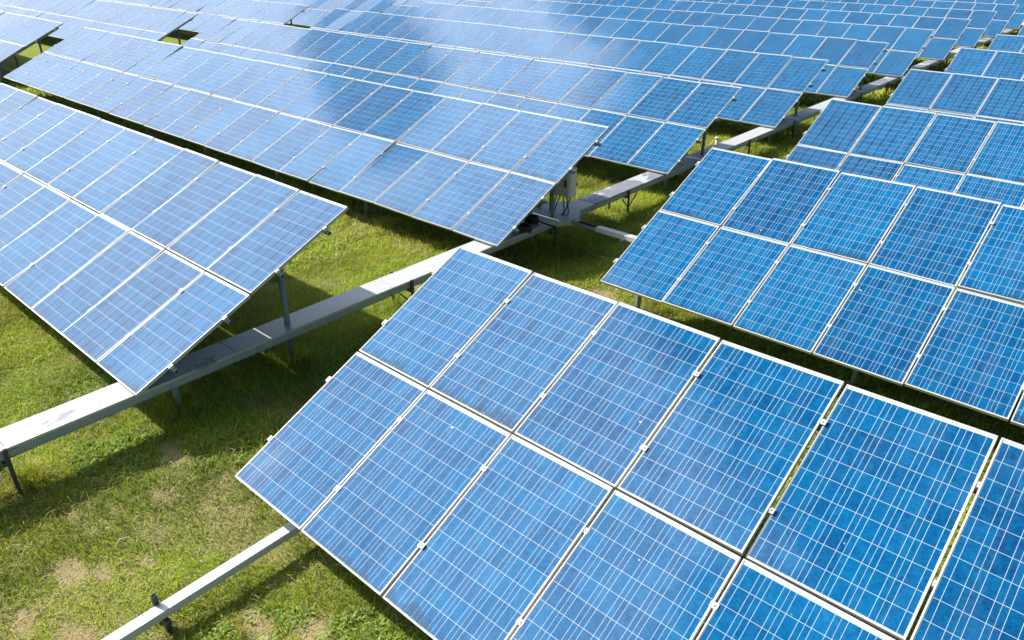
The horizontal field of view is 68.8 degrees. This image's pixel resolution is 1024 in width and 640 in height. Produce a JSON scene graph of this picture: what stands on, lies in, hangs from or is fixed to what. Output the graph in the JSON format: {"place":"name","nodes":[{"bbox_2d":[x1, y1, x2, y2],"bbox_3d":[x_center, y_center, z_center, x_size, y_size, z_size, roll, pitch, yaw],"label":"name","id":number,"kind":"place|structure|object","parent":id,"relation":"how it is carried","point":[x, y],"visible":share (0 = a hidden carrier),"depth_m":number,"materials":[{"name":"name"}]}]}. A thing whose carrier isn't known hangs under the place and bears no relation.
{"place":"outdoors","nodes":[
{"label":"outdoors","id":0,"kind":"place"},
{"bbox_2d":[0,24,1023,639],"bbox_3d":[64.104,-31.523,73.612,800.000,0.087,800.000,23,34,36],"label":"ground","id":1,"kind":"structure","parent":0,"point":[8,66],"depth_m":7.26,"materials":[{"name":"green plant"}]},
{"bbox_2d":[0,11,62,83],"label":"solar table","id":2,"kind":"object","parent":1,"relation":"on","point":[19,34],"visible":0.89,"depth_m":27.61,"materials":[{"name":"blue glass"}]},
{"bbox_2d":[0,0,197,44],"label":"solar table","id":3,"kind":"object","parent":1,"relation":"on","point":[145,22],"visible":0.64,"depth_m":34.36,"materials":[{"name":"blue glass"}]},
{"bbox_2d":[0,83,348,406],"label":"solar table","id":4,"kind":"object","parent":1,"relation":"on","point":[112,293],"visible":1,"depth_m":9.94,"materials":[{"name":"blue glass"}]},
{"bbox_2d":[101,522,300,639],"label":"cable duct","id":5,"kind":"object","parent":1,"relation":"on","point":[162,611],"visible":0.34,"depth_m":5.96,"materials":[{"name":"metal"}]},
{"bbox_2d":[102,0,308,35],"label":"solar table","id":6,"kind":"object","parent":1,"relation":"on","point":[210,12],"visible":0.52,"depth_m":37.48,"materials":[{"name":"blue glass"}]},
{"bbox_2d":[63,369,429,639],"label":"weeds","id":7,"kind":"object","parent":1,"relation":"on","point":[360,618],"visible":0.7,"depth_m":6.00,"materials":[{"name":"green plant"}]},
{"bbox_2d":[4,27,608,246],"bbox_3d":[-7.559,-5.324,19.035,22.350,2.196,2.893,23,34,36],"label":"solar table","id":8,"kind":"object","parent":1,"relation":"on","point":[491,174],"visible":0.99,"depth_m":15.61,"materials":[{"name":"blue glass"}]},
{"bbox_2d":[261,0,396,26],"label":"solar table","id":9,"kind":"object","parent":1,"relation":"on","point":[315,12],"visible":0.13,"depth_m":40.34,"materials":[{"name":"blue glass"}]},
{"bbox_2d":[382,0,460,15],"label":"solar table","id":10,"kind":"object","parent":1,"relation":"on","point":[403,7],"visible":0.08,"depth_m":43.58,"materials":[{"name":"blue glass"}]},
{"bbox_2d":[182,17,741,190],"bbox_3d":[-4.139,-7.155,22.689,22.350,2.194,2.895,23,34,36],"label":"solar table","id":11,"kind":"object","parent":1,"relation":"on","point":[658,124],"visible":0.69,"depth_m":19.39,"materials":[{"name":"blue glass"}]},
{"bbox_2d":[456,0,492,6],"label":"solar table","id":12,"kind":"object","parent":1,"relation":"on","point":[481,3],"visible":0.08,"depth_m":47.31,"materials":[{"name":"blue glass"}]},
{"bbox_2d":[0,22,1023,494],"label":"cable tray","id":13,"kind":"object","parent":1,"relation":"on","point":[28,434],"visible":0.73,"depth_m":9.63,"materials":[{"name":"metal"}]},
{"bbox_2d":[517,222,531,232],"bbox_3d":[0.164,-1.526,12.368,0.356,0.118,0.356,23,34,36],"label":"cable coil","id":14,"kind":"object","parent":13,"relation":"on","point":[527,227],"visible":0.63,"depth_m":12.29,"materials":[{"name":"black rubber"}]},
{"bbox_2d":[524,214,555,226],"bbox_3d":[0.484,-1.695,12.682,0.552,0.144,0.249,6,27,10],"label":"cable bundle","id":15,"kind":"object","parent":13,"relation":"on","point":[531,219],"visible":0.97,"depth_m":12.63,"materials":[{"name":"black rubber"}]},
{"bbox_2d":[548,167,577,236],"bbox_3d":[0.810,-1.948,13.156,0.499,1.590,0.430,23,34,36],"label":"inverter box","id":16,"kind":"object","parent":1,"relation":"on","point":[566,185],"visible":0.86,"depth_m":12.90,"materials":[{"name":"grey metal"}]},
{"bbox_2d":[555,173,569,196],"bbox_3d":[0.838,-2.379,12.891,0.360,0.460,0.013,23,34,36],"label":"door","id":17,"kind":"structure","parent":16,"relation":"in","point":[560,189],"depth_m":12.89,"materials":[{"name":"grey metal"}]},
{"bbox_2d":[309,8,828,141],"bbox_3d":[-0.558,-9.112,26.587,22.350,2.197,2.890,23,34,36],"label":"solar table","id":18,"kind":"object","parent":1,"relation":"on","point":[770,94],"visible":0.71,"depth_m":23.58,"materials":[{"name":"blue glass"}]},
{"bbox_2d":[572,219,636,254],"bbox_3d":[2.045,-1.029,12.362,2.600,0.699,0.220,23,34,36],"label":"cable duct","id":19,"kind":"object","parent":1,"relation":"on","point":[623,237],"visible":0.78,"depth_m":12.50,"materials":[{"name":"metal"}]},
{"bbox_2d":[235,246,1023,639],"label":"solar table","id":20,"kind":"object","parent":1,"relation":"on","point":[425,508],"visible":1,"depth_m":5.47,"materials":[{"name":"blue glass"}]},
{"bbox_2d":[408,2,888,101],"bbox_3d":[2.991,-11.001,30.357,22.350,2.195,2.895,23,34,36],"label":"solar table","id":21,"kind":"object","parent":1,"relation":"on","point":[857,60],"visible":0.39,"depth_m":27.54,"materials":[{"name":"blue glass"}]},
{"bbox_2d":[486,0,934,87],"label":"solar table","id":22,"kind":"object","parent":1,"relation":"on","point":[897,58],"visible":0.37,"depth_m":31.18,"materials":[{"name":"blue glass"}]},
{"bbox_2d":[552,0,970,70],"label":"solar table","id":23,"kind":"object","parent":1,"relation":"on","point":[946,35],"visible":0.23,"depth_m":34.76,"materials":[{"name":"blue glass"}]},
{"bbox_2d":[600,147,1023,427],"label":"solar table","id":24,"kind":"object","parent":1,"relation":"on","point":[678,255],"visible":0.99,"depth_m":9.41,"materials":[{"name":"blue glass"}]},
{"bbox_2d":[683,0,996,48],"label":"solar table","id":25,"kind":"object","parent":1,"relation":"on","point":[979,23],"visible":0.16,"depth_m":37.72,"materials":[{"name":"blue glass"}]},
{"bbox_2d":[784,99,1023,244],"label":"solar table","id":26,"kind":"object","parent":1,"relation":"on","point":[942,155],"visible":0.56,"depth_m":13.78,"materials":[{"name":"blue glass"}]},
{"bbox_2d":[813,0,1018,44],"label":"solar table","id":27,"kind":"object","parent":1,"relation":"on","point":[1003,15],"visible":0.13,"depth_m":40.40,"materials":[{"name":"blue glass"}]},
{"bbox_2d":[885,69,1023,158],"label":"solar table","id":28,"kind":"object","parent":1,"relation":"on","point":[960,95],"visible":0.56,"depth_m":18.05,"materials":[{"name":"blue glass"}]},
{"bbox_2d":[933,0,1023,34],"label":"solar table","id":29,"kind":"object","parent":1,"relation":"on","point":[1016,21],"visible":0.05,"depth_m":43.07,"materials":[{"name":"blue glass"}]},
{"bbox_2d":[944,47,1023,113],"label":"solar table","id":30,"kind":"object","parent":1,"relation":"on","point":[1002,64],"visible":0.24,"depth_m":22.30,"materials":[{"name":"blue glass"}]},
{"bbox_2d":[985,34,1023,76],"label":"solar table","id":31,"kind":"object","parent":1,"relation":"on","point":[1010,43],"visible":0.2,"depth_m":26.25,"materials":[{"name":"blue glass"}]},
{"bbox_2d":[1017,25,1023,51],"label":"solar table","id":32,"kind":"object","parent":1,"relation":"on","point":[1021,33],"visible":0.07,"depth_m":30.17,"materials":[{"name":"blue glass"}]}
]}

